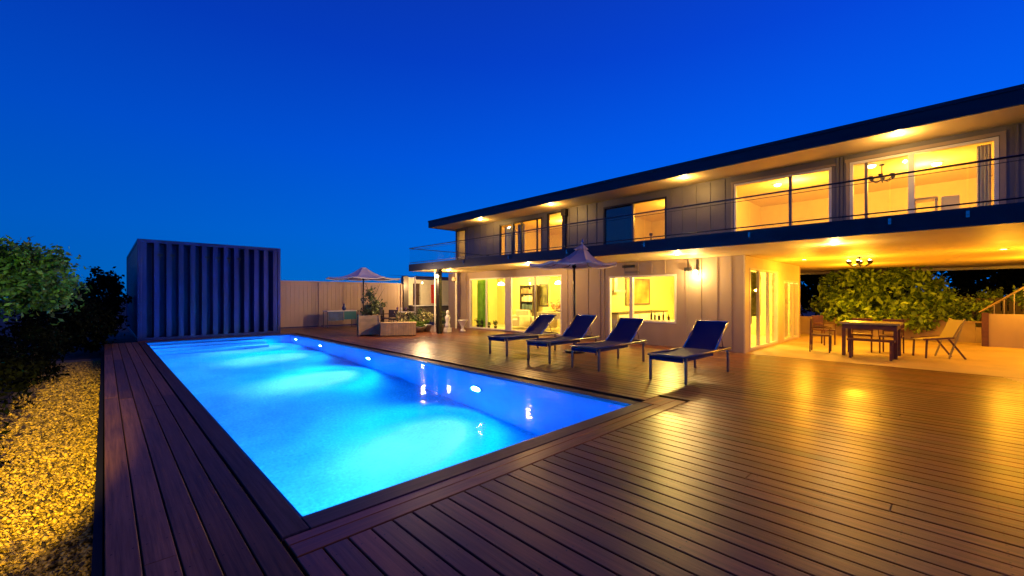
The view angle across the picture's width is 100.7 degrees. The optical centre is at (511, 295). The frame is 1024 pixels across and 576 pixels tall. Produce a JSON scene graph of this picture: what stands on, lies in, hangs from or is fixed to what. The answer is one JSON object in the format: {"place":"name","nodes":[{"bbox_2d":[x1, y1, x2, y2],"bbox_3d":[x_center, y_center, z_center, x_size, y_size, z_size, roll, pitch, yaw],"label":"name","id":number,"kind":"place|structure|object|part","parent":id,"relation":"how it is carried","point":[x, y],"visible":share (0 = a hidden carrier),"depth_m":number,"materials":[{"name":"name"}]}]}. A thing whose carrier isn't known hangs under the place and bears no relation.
{"place":"outdoors","nodes":[
{"label":"outdoors","id":0,"kind":"place"},
{"bbox_2d":[389,310,402,321],"bbox_3d":[-5.157,1.060,18.763,0.488,0.881,0.455,0,0,11],"label":"dining chair","id":1,"kind":"object","parent":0,"point":[392,313],"visible":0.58,"depth_m":18.56,"materials":[{"name":"wicker"}]},
{"bbox_2d":[394,275,447,319],"bbox_3d":[-4.245,0.190,23.304,4.400,2.620,3.130,0,0,-44],"label":"pergola","id":2,"kind":"object","parent":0,"point":[426,278],"visible":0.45,"depth_m":21.03,"materials":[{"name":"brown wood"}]},
{"bbox_2d":[0,300,987,575],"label":"ground","id":3,"kind":"structure","parent":0,"point":[82,354],"depth_m":14.11,"materials":[{"name":"soil"}]},
{"bbox_2d":[0,386,20,464],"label":"garden shrub","id":4,"kind":"object","parent":3,"relation":"on","point":[6,411],"visible":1,"depth_m":4.56,"materials":[{"name":"green plant"}]},
{"bbox_2d":[0,336,52,429],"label":"garden shrub","id":5,"kind":"object","parent":3,"relation":"on","point":[5,378],"visible":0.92,"depth_m":6.67,"materials":[{"name":"green plant"}]},
{"bbox_2d":[0,317,81,386],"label":"garden shrub","id":6,"kind":"object","parent":3,"relation":"on","point":[48,349],"visible":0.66,"depth_m":8.70,"materials":[{"name":"green plant"}]},
{"bbox_2d":[0,234,92,324],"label":"broadleaf tree","id":7,"kind":"object","parent":3,"relation":"on","point":[30,278],"visible":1,"depth_m":7.95,"materials":[{"name":"green plant"}]},
{"bbox_2d":[0,358,100,575],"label":"gravel","id":8,"kind":"structure","parent":3,"relation":"on","point":[76,389],"depth_m":4.30,"materials":[{"name":"beige gravel"}]},
{"bbox_2d":[0,285,115,361],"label":"garden shrub","id":9,"kind":"object","parent":3,"relation":"on","point":[80,324],"visible":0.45,"depth_m":10.95,"materials":[{"name":"green plant"}]},
{"bbox_2d":[44,274,129,352],"bbox_3d":[-13.790,0.597,13.623,2.292,2.631,3.802,0,0,-44],"label":"garden shrub","id":10,"kind":"object","parent":3,"relation":"on","point":[108,326],"visible":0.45,"depth_m":13.35,"materials":[{"name":"green plant"}]},
{"bbox_2d":[83,266,132,346],"bbox_3d":[-14.864,0.383,15.611,1.548,2.965,2.330,0,0,-44],"label":"garden shrub","id":11,"kind":"object","parent":3,"relation":"on","point":[110,283],"visible":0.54,"depth_m":15.40,"materials":[{"name":"green plant"}]},
{"bbox_2d":[281,280,402,326],"bbox_3d":[-9.036,0.400,21.143,7.900,2.200,0.120,0,0,-44],"label":"boundary fence","id":12,"kind":"object","parent":3,"relation":"on","point":[305,303],"visible":0.61,"depth_m":20.96,"materials":[{"name":"beige wood"}]},
{"bbox_2d":[91,334,685,575],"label":"deck base","id":13,"kind":"object","parent":3,"relation":"on","point":[96,570],"visible":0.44,"depth_m":3.83,"materials":[{"name":"black"}]},
{"bbox_2d":[104,342,303,575],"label":"deck strip","id":14,"kind":"object","parent":13,"relation":"on","point":[242,539],"visible":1,"depth_m":3.17,"materials":[{"name":"brown wood"}]},
{"bbox_2d":[138,333,651,541],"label":"swimming pool","id":15,"kind":"structure","parent":13,"relation":"in","point":[284,517],"depth_m":3.92,"materials":[{"name":"liquid"}]},
{"bbox_2d":[147,335,626,515],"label":"water","id":16,"kind":"structure","parent":15,"relation":"in","point":[309,426],"depth_m":5.64,"materials":[{"name":"blue liquid"}]},
{"bbox_2d":[284,397,685,559],"bbox_3d":[0.462,1.514,4.373,5.130,0.030,0.438,0,0,-44],"label":"deck border","id":17,"kind":"object","parent":13,"relation":"on","point":[314,539],"visible":0.95,"depth_m":3.29,"materials":[{"name":"brown wood"}]},
{"bbox_2d":[133,324,1023,575],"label":"deck","id":18,"kind":"structure","parent":13,"relation":"on","point":[754,465],"depth_m":3.39,"materials":[{"name":"brown wood"}]},
{"bbox_2d":[127,239,280,341],"bbox_3d":[-13.806,-0.181,18.536,4.250,3.362,9.142,0,0,-44],"label":"shipping container","id":19,"kind":"object","parent":18,"relation":"on","point":[184,290],"visible":1,"depth_m":15.31,"materials":[{"name":"metal"}]},
{"bbox_2d":[323,310,356,327],"bbox_3d":[-8.137,1.100,20.065,1.400,0.800,0.600,0,0,-44],"label":"table","id":20,"kind":"object","parent":18,"relation":"on","point":[335,315],"visible":0.99,"depth_m":19.81,"materials":[{"name":"teal"}]},
{"bbox_2d":[326,267,399,310],"bbox_3d":[-7.020,0.086,20.029,3.179,2.828,3.179,0,0,-27],"label":"parasol","id":21,"kind":"object","parent":18,"relation":"on","point":[363,274],"visible":0.94,"depth_m":19.70,"materials":[{"name":"grey fabric"}]},
{"bbox_2d":[357,314,379,335],"bbox_3d":[-5.454,1.115,16.124,0.780,0.770,0.780,0,0,-24],"label":"planter box","id":22,"kind":"object","parent":18,"relation":"on","point":[368,324],"visible":1,"depth_m":15.81,"materials":[{"name":"beige concrete"}]},
{"bbox_2d":[357,285,386,315],"bbox_3d":[-5.408,0.207,16.491,0.926,1.466,0.963,0,0,4],"label":"olive tree","id":23,"kind":"object","parent":22,"relation":"in","point":[371,298],"visible":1,"depth_m":16.39,"materials":[{"name":"green plant"}]},
{"bbox_2d":[364,304,383,322],"bbox_3d":[-6.880,0.965,21.066,0.900,1.070,0.500,0,0,-44],"label":"barbecue","id":24,"kind":"object","parent":18,"relation":"on","point":[379,307],"visible":0.16,"depth_m":21.02,"materials":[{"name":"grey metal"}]},
{"bbox_2d":[380,309,390,319],"bbox_3d":[-5.854,1.060,19.631,0.455,0.881,0.488,0,0,-4],"label":"dining chair","id":25,"kind":"object","parent":18,"relation":"on","point":[381,314],"visible":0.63,"depth_m":19.43,"materials":[{"name":"wicker"}]},
{"bbox_2d":[380,322,416,335],"bbox_3d":[-4.248,1.235,15.896,1.300,0.470,0.470,0,0,-14],"label":"planter box","id":26,"kind":"object","parent":18,"relation":"on","point":[396,328],"visible":1,"depth_m":15.69,"materials":[{"name":"beige concrete"}]},
{"bbox_2d":[393,310,411,321],"bbox_3d":[-4.641,1.046,18.077,0.816,0.908,0.958,0,0,-44],"label":"flower pot","id":27,"kind":"object","parent":18,"relation":"on","point":[404,319],"visible":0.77,"depth_m":17.98,"materials":[{"name":"green plant"}]},
{"bbox_2d":[400,308,411,320],"bbox_3d":[-5.056,1.060,20.261,0.488,0.881,0.455,0,0,6],"label":"dining chair","id":28,"kind":"object","parent":18,"relation":"on","point":[409,309],"visible":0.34,"depth_m":20.44,"materials":[{"name":"wicker"}]},
{"bbox_2d":[407,307,422,325],"bbox_3d":[-4.005,0.982,17.885,0.723,1.036,0.828,0,0,-44],"label":"flower pot","id":29,"kind":"object","parent":18,"relation":"on","point":[413,317],"visible":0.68,"depth_m":17.90,"materials":[{"name":"plant"}]},
{"bbox_2d":[408,318,429,332],"bbox_3d":[-3.832,1.191,17.394,0.910,0.618,1.061,0,0,-11],"label":"flower pot","id":30,"kind":"object","parent":18,"relation":"on","point":[420,328],"visible":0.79,"depth_m":17.28,"materials":[{"name":"brown"}]},
{"bbox_2d":[416,309,436,331],"bbox_3d":[-3.561,1.021,17.730,0.848,0.958,0.668,0,0,-6],"label":"flower pot","id":31,"kind":"object","parent":18,"relation":"on","point":[426,318],"visible":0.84,"depth_m":17.66,"materials":[{"name":"brown"}]},
{"bbox_2d":[433,311,445,330],"bbox_3d":[-2.982,1.043,17.831,0.633,0.913,0.615,0,0,-19],"label":"flower pot","id":32,"kind":"object","parent":18,"relation":"on","point":[443,323],"visible":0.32,"depth_m":17.69,"materials":[{"name":"green plant"}]},
{"bbox_2d":[444,310,451,331],"bbox_3d":[-2.637,1.050,17.378,0.240,0.900,0.240,0,0,-44],"label":"garden statue","id":33,"kind":"object","parent":18,"relation":"on","point":[447,328],"visible":1,"depth_m":17.30,"materials":[{"name":"white stone"}]},
{"bbox_2d":[458,320,466,331],"bbox_3d":[-2.064,1.260,17.721,0.440,0.480,0.433,0,0,-44],"label":"garden urn","id":34,"kind":"object","parent":18,"relation":"on","point":[462,323],"visible":1,"depth_m":17.61,"materials":[{"name":"white stone"}]},
{"bbox_2d":[487,314,557,355],"bbox_3d":[0.325,1.014,11.322,2.014,0.971,0.694,0,0,-43],"label":"sun lounger","id":35,"kind":"object","parent":18,"relation":"on","point":[539,326],"visible":0.97,"depth_m":11.50,"materials":[{"name":"blue fabric"}]},
{"bbox_2d":[526,314,598,362],"bbox_3d":[1.263,0.996,10.276,2.014,1.008,0.694,0,0,-44],"label":"sun lounger","id":36,"kind":"object","parent":18,"relation":"on","point":[577,329],"visible":0.94,"depth_m":10.46,"materials":[{"name":"blue fabric"}]},
{"bbox_2d":[529,239,616,352],"bbox_3d":[1.534,0.040,10.664,2.109,2.920,2.109,0,0,12],"label":"parasol","id":37,"kind":"object","parent":18,"relation":"on","point":[581,257],"visible":0.96,"depth_m":10.57,"materials":[{"name":"grey fabric"}]},
{"bbox_2d":[570,317,646,371],"bbox_3d":[2.142,1.011,9.261,2.014,0.978,0.694,0,0,-45],"label":"sun lounger","id":38,"kind":"object","parent":18,"relation":"on","point":[623,333],"visible":1,"depth_m":9.49,"materials":[{"name":"blue fabric"}]},
{"bbox_2d":[648,320,730,384],"bbox_3d":[3.386,1.002,7.997,2.014,0.995,0.694,0,0,-42],"label":"sun lounger","id":39,"kind":"object","parent":18,"relation":"on","point":[704,339],"visible":1,"depth_m":8.21,"materials":[{"name":"blue fabric"}]},
{"bbox_2d":[401,276,447,321],"bbox_3d":[-4.474,0.200,25.359,4.480,2.600,0.850,0,0,-44],"label":"shed","id":40,"kind":"object","parent":3,"relation":"on","point":[423,295],"visible":0.55,"depth_m":24.82,"materials":[{"name":"beige metal"}]},
{"bbox_2d":[431,285,433,302],"bbox_3d":[-4.665,-0.100,25.212,0.340,1.100,0.038,0,0,-44],"label":"towel","id":41,"kind":"object","parent":40,"relation":"hanging from","point":[432,293],"visible":0.62,"depth_m":25.16,"materials":[{"name":"red fabric"}]},
{"bbox_2d":[800,271,939,315],"bbox_3d":[17.524,-1.536,21.930,6.538,6.807,7.637,0,0,-44],"label":"dark tree","id":42,"kind":"object","parent":3,"relation":"on","point":[808,290],"visible":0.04,"depth_m":21.46,"materials":[{"name":"green plant"}]},
{"bbox_2d":[933,268,1023,326],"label":"dark tree","id":43,"kind":"object","parent":3,"relation":"on","point":[974,281],"visible":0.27,"depth_m":17.03,"materials":[{"name":"green plant"}]},
{"bbox_2d":[0,0,1023,299],"label":"sky","id":44,"kind":"structure","parent":0,"point":[330,135],"materials":[{"name":"blue"}]},
{"bbox_2d":[746,333,1023,383],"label":"patio","id":45,"kind":"structure","parent":0,"point":[1006,362],"depth_m":10.63,"materials":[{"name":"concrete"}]},
{"bbox_2d":[409,84,1023,352],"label":"house","id":46,"kind":"structure","parent":45,"relation":"on","point":[721,227],"depth_m":12.51,"materials":[{"name":"painted wood siding"},{"name":"glass"},{"name":"dark metal"}]},
{"bbox_2d":[457,229,465,259],"bbox_3d":[-2.733,-2.530,23.086,0.102,2.056,0.776,0,0,-44],"label":"window","id":47,"kind":"structure","parent":46,"relation":"in","point":[465,229],"depth_m":23.30,"materials":[{"name":"grey glass"}]},
{"bbox_2d":[477,280,488,327],"bbox_3d":[-1.313,0.370,19.103,0.079,2.140,0.750,0,0,-44],"label":"curtain","id":48,"kind":"object","parent":46,"relation":"hanging from","point":[481,298],"visible":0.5,"depth_m":19.10,"materials":[{"name":"green fabric"}]},
{"bbox_2d":[505,225,515,254],"bbox_3d":[-0.090,-2.390,20.717,0.079,2.020,0.740,0,0,-44],"label":"curtain","id":49,"kind":"object","parent":46,"relation":"hanging from","point":[507,241],"visible":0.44,"depth_m":20.72,"materials":[{"name":"beige fabric"}]},
{"bbox_2d":[470,274,561,335],"bbox_3d":[-0.027,0.345,17.391,0.102,2.226,5.376,0,0,-44],"label":"sliding door","id":50,"kind":"structure","parent":46,"relation":"in","point":[508,280],"depth_m":17.40,"materials":[{"name":"white metal"}]},
{"bbox_2d":[499,217,541,254],"bbox_3d":[0.387,-2.420,19.844,0.102,2.116,2.816,0,0,-44],"label":"window","id":51,"kind":"structure","parent":46,"relation":"in","point":[512,224],"depth_m":20.07,"materials":[{"name":"grey metal"}]},
{"bbox_2d":[518,224,524,252],"bbox_3d":[0.438,-2.390,20.163,0.072,2.020,0.450,0,0,-44],"label":"curtain","id":52,"kind":"object","parent":46,"relation":"hanging from","point":[519,238],"visible":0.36,"depth_m":20.21,"materials":[{"name":"grey fabric"}]},
{"bbox_2d":[513,310,530,326],"bbox_3d":[0.274,1.000,19.069,0.800,0.700,0.940,0,0,-44],"label":"armchair","id":53,"kind":"object","parent":46,"relation":"on","point":[521,317],"visible":0.76,"depth_m":18.82,"materials":[{"name":"fabric"}]},
{"bbox_2d":[520,285,537,316],"bbox_3d":[0.814,0.485,20.282,0.400,1.970,0.860,0,0,-44],"label":"bookcase","id":54,"kind":"object","parent":46,"relation":"on","point":[526,297],"visible":0.56,"depth_m":20.17,"materials":[{"name":"brown wood"}]},
{"bbox_2d":[539,284,547,305],"bbox_3d":[1.486,-0.025,19.909,0.030,1.050,0.530,0,0,-44],"label":"picture","id":55,"kind":"object","parent":46,"relation":"attached to","point":[543,294],"visible":1,"depth_m":19.91,"materials":[{"name":"multicoloured wood"}]},
{"bbox_2d":[530,311,556,327],"bbox_3d":[1.349,1.000,17.952,0.800,0.700,0.890,0,0,-44],"label":"armchair","id":56,"kind":"object","parent":46,"relation":"on","point":[553,323],"visible":0.38,"depth_m":17.84,"materials":[{"name":"fabric"}]},
{"bbox_2d":[537,311,559,318],"bbox_3d":[2.077,1.090,18.097,1.350,0.760,1.840,0,0,-44],"label":"dining table","id":57,"kind":"object","parent":46,"relation":"on","point":[555,313],"visible":0.19,"depth_m":17.76,"materials":[{"name":"white wood"}]},
{"bbox_2d":[547,296,559,311],"bbox_3d":[1.969,0.352,17.920,0.852,0.715,1.159,0,0,-6],"label":"flower bowl","id":58,"kind":"object","parent":57,"relation":"on","point":[556,306],"visible":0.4,"depth_m":17.85,"materials":[{"name":"beige ceramic"}]},
{"bbox_2d":[547,211,560,249],"bbox_3d":[1.885,-2.480,18.288,0.102,2.236,0.896,0,0,-44],"label":"window","id":59,"kind":"structure","parent":46,"relation":"in","point":[548,214],"depth_m":18.56,"materials":[{"name":"grey metal"}]},
{"bbox_2d":[612,278,624,291],"bbox_3d":[3.640,-0.530,14.821,0.700,0.820,0.310,0,0,-44],"label":"range hood","id":60,"kind":"object","parent":46,"relation":"attached to","point":[614,284],"visible":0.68,"depth_m":14.78,"materials":[{"name":"silver metal"}]},
{"bbox_2d":[609,276,630,333],"bbox_3d":[3.509,0.415,13.716,0.102,2.086,0.816,0,0,-44],"label":"glass door","id":61,"kind":"structure","parent":46,"relation":"in","point":[610,278],"depth_m":13.95,"materials":[{"name":"glass"}]},
{"bbox_2d":[603,196,666,244],"bbox_3d":[4.475,-2.395,15.596,0.102,2.066,2.566,0,0,-44],"label":"window","id":62,"kind":"structure","parent":46,"relation":"in","point":[621,229],"depth_m":15.97,"materials":[{"name":"grey metal"}]},
{"bbox_2d":[625,278,649,304],"bbox_3d":[4.793,-0.150,16.111,1.750,1.000,0.050,0,0,-44],"label":"picture","id":63,"kind":"object","parent":46,"relation":"attached to","point":[641,291],"visible":0.9,"depth_m":16.16,"materials":[{"name":"brown paper"}]},
{"bbox_2d":[612,310,667,328],"bbox_3d":[4.578,1.025,15.505,3.540,0.890,0.635,0,0,-44],"label":"kitchen cabinet","id":64,"kind":"object","parent":46,"relation":"on","point":[645,314],"visible":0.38,"depth_m":15.13,"materials":[{"name":"white wood"}]},
{"bbox_3d":[3.780,1.025,14.337,0.630,0.750,0.018,0,0,-44],"label":"door panel","id":65,"kind":"part","parent":64,"relation":"part of","materials":[{"name":"white wood"}]},
{"bbox_3d":[4.760,1.025,15.280,0.630,0.750,0.018,0,0,-44],"label":"door panel","id":66,"kind":"part","parent":64,"relation":"part of","materials":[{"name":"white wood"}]},
{"bbox_3d":[5.740,1.025,16.223,0.630,0.750,0.018,0,0,-44],"label":"door panel","id":67,"kind":"part","parent":64,"relation":"part of","materials":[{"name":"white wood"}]},
{"bbox_2d":[631,274,675,323],"bbox_3d":[4.303,0.095,12.891,0.102,1.446,1.466,0,0,-44],"label":"window","id":68,"kind":"structure","parent":46,"relation":"in","point":[632,277],"depth_m":12.84,"materials":[{"name":"white glass"}]},
{"bbox_2d":[645,319,673,321],"bbox_3d":[5.021,1.115,12.881,0.700,0.710,2.500,0,0,-44],"label":"kitchen counter","id":69,"kind":"object","parent":46,"relation":"on","point":[660,320],"visible":0.14,"depth_m":12.99,"materials":[{"name":"white stone"}]},
{"bbox_2d":[751,272,751,323],"bbox_3d":[6.535,0.060,11.813,0.700,1.480,0.079,0,0,-44],"label":"curtain","id":70,"kind":"object","parent":46,"relation":"hanging from","point":[751,297],"visible":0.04,"depth_m":12.02,"materials":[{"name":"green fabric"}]},
{"bbox_2d":[752,272,760,315],"bbox_3d":[7.141,-0.040,12.409,0.700,1.280,0.079,0,0,-44],"label":"curtain","id":71,"kind":"object","parent":46,"relation":"hanging from","point":[753,293],"visible":0.54,"depth_m":12.28,"materials":[{"name":"green fabric"}]},
{"bbox_2d":[750,268,777,349],"bbox_3d":[7.282,0.355,12.292,2.616,2.206,0.105,0,0,-44],"label":"sliding door","id":72,"kind":"structure","parent":46,"relation":"in","point":[758,345],"depth_m":12.54,"materials":[{"name":"white metal"}]},
{"bbox_2d":[734,167,831,230],"bbox_3d":[7.717,-2.395,12.228,0.102,2.066,2.436,0,0,-44],"label":"window","id":73,"kind":"structure","parent":46,"relation":"in","point":[829,169],"depth_m":12.00,"materials":[{"name":"white metal"}]},
{"bbox_2d":[785,283,787,336],"bbox_3d":[9.225,0.495,14.498,1.400,1.890,0.079,0,0,-44],"label":"curtain","id":74,"kind":"object","parent":46,"relation":"hanging from","point":[786,309],"visible":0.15,"depth_m":14.83,"materials":[{"name":"beige fabric"}]},
{"bbox_2d":[784,280,797,340],"bbox_3d":[9.357,0.480,14.289,1.796,1.956,0.105,0,0,-44],"label":"sliding door","id":75,"kind":"structure","parent":46,"relation":"in","point":[791,282],"depth_m":14.46,"materials":[{"name":"white glass"}]},
{"bbox_2d":[846,257,872,266],"bbox_3d":[9.509,-0.920,11.607,0.640,0.280,0.564,0,0,-44],"label":"chandelier","id":76,"kind":"object","parent":46,"relation":"hanging from","point":[859,261],"visible":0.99,"depth_m":11.56,"materials":[{"name":"grey metal"}]},
{"bbox_2d":[868,163,876,167],"bbox_3d":[9.878,-3.555,11.657,0.240,0.090,0.240,0,0,-44],"label":"ceiling lamp","id":77,"kind":"object","parent":46,"relation":"attached to","point":[872,165],"visible":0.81,"depth_m":11.58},
{"bbox_2d":[868,164,895,182],"bbox_3d":[10.160,-3.360,11.651,0.640,0.480,0.564,0,0,-44],"label":"chandelier","id":78,"kind":"object","parent":46,"relation":"hanging from","point":[881,174],"visible":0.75,"depth_m":11.64,"materials":[{"name":"grey metal"}]},
{"bbox_2d":[850,136,998,218],"bbox_3d":[9.714,-2.410,10.153,0.102,2.096,2.556,0,0,-44],"label":"window","id":79,"kind":"structure","parent":46,"relation":"in","point":[911,155],"depth_m":10.19,"materials":[{"name":"white metal"}]},
{"bbox_2d":[915,196,937,212],"bbox_3d":[10.371,-1.895,10.639,0.500,1.050,0.450,0,0,-44],"label":"console table","id":80,"kind":"object","parent":46,"relation":"on","point":[926,199],"visible":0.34,"depth_m":10.54,"materials":[{"name":"brown wood"}]},
{"bbox_2d":[930,161,942,165],"bbox_3d":[11.465,-3.555,11.449,0.240,0.090,0.240,0,0,-44],"label":"ceiling lamp","id":81,"kind":"object","parent":46,"relation":"attached to","point":[936,163],"visible":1,"depth_m":11.39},
{"bbox_2d":[941,195,959,209],"bbox_3d":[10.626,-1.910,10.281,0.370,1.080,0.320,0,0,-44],"label":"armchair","id":82,"kind":"object","parent":46,"relation":"on","point":[951,199],"visible":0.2,"depth_m":10.38,"materials":[{"name":"beige fabric"}]},
{"bbox_2d":[977,144,990,206],"bbox_3d":[10.641,-2.390,9.560,0.072,2.020,0.220,0,0,-44],"label":"curtain","id":83,"kind":"object","parent":46,"relation":"hanging from","point":[983,179],"visible":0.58,"depth_m":9.55,"materials":[{"name":"beige fabric"}]},
{"bbox_2d":[809,318,831,352],"bbox_3d":[8.275,1.060,11.374,0.455,0.881,0.488,0,0,41],"label":"dining chair","id":84,"kind":"object","parent":45,"relation":"on","point":[812,334],"visible":1,"depth_m":11.36,"materials":[{"name":"red wood"}]},
{"bbox_2d":[811,315,835,344],"bbox_3d":[9.548,1.060,13.014,0.488,0.881,0.455,0,0,-14],"label":"dining chair","id":85,"kind":"object","parent":45,"relation":"on","point":[817,320],"visible":0.8,"depth_m":13.15,"materials":[{"name":"red wood"}]},
{"bbox_2d":[851,318,872,352],"bbox_3d":[9.454,1.060,11.458,0.488,0.881,0.455,0,0,41],"label":"dining chair","id":86,"kind":"object","parent":45,"relation":"on","point":[862,334],"visible":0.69,"depth_m":11.51,"materials":[{"name":"red wood"}]},
{"bbox_2d":[839,320,902,359],"bbox_3d":[8.998,1.080,10.623,1.000,0.840,1.130,0,0,-44],"label":"dining table","id":87,"kind":"object","parent":45,"relation":"on","point":[895,327],"visible":0.94,"depth_m":10.40,"materials":[{"name":"brown wood"}]},
{"bbox_2d":[847,338,895,360],"bbox_3d":[8.532,1.270,10.084,0.320,0.460,0.860,0,0,-44],"label":"bench","id":88,"kind":"object","parent":45,"relation":"on","point":[891,349],"visible":1,"depth_m":9.95,"materials":[{"name":"red wood"}]},
{"bbox_2d":[804,266,964,333],"bbox_3d":[13.694,0.098,15.879,3.492,2.824,4.682,0,0,-44],"label":"hedge bush","id":89,"kind":"object","parent":45,"relation":"on","point":[872,299],"visible":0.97,"depth_m":15.47,"materials":[{"name":"green plant"}]},
{"bbox_2d":[800,316,980,342],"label":"retaining wall","id":90,"kind":"structure","parent":45,"relation":"on","point":[970,332],"depth_m":14.45,"materials":[{"name":"beige concrete"}]},
{"bbox_2d":[878,319,904,352],"bbox_3d":[9.871,1.060,11.025,0.455,0.881,0.488,0,0,-39],"label":"dining chair","id":91,"kind":"object","parent":45,"relation":"on","point":[883,335],"visible":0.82,"depth_m":11.04,"materials":[{"name":"red wood"}]},
{"bbox_2d":[910,318,966,359],"bbox_3d":[10.324,1.027,10.284,0.824,0.963,0.510,0,0,16],"label":"deck chair","id":92,"kind":"object","parent":45,"relation":"on","point":[951,329],"visible":1,"depth_m":10.16,"materials":[{"name":"brown fabric"}]},
{"bbox_2d":[907,297,1023,326],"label":"timber fence","id":93,"kind":"object","parent":45,"relation":"on","point":[1010,311],"visible":0.16,"depth_m":13.93,"materials":[{"name":"brown wood"}]},
{"bbox_2d":[938,292,994,325],"bbox_3d":[15.036,0.692,14.072,1.044,1.634,1.308,0,0,-44],"label":"garden shrub","id":94,"kind":"object","parent":45,"relation":"on","point":[962,314],"visible":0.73,"depth_m":13.95,"materials":[{"name":"green plant"}]},
{"bbox_2d":[963,285,1023,310],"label":"garden shrub","id":95,"kind":"object","parent":45,"relation":"on","point":[1019,295],"visible":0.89,"depth_m":13.97,"materials":[{"name":"green plant"}]},
{"bbox_2d":[978,286,1023,347],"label":"staircase","id":96,"kind":"structure","parent":45,"relation":"on","point":[1003,330],"depth_m":12.31,"materials":[{"name":"white paint"}]}
]}

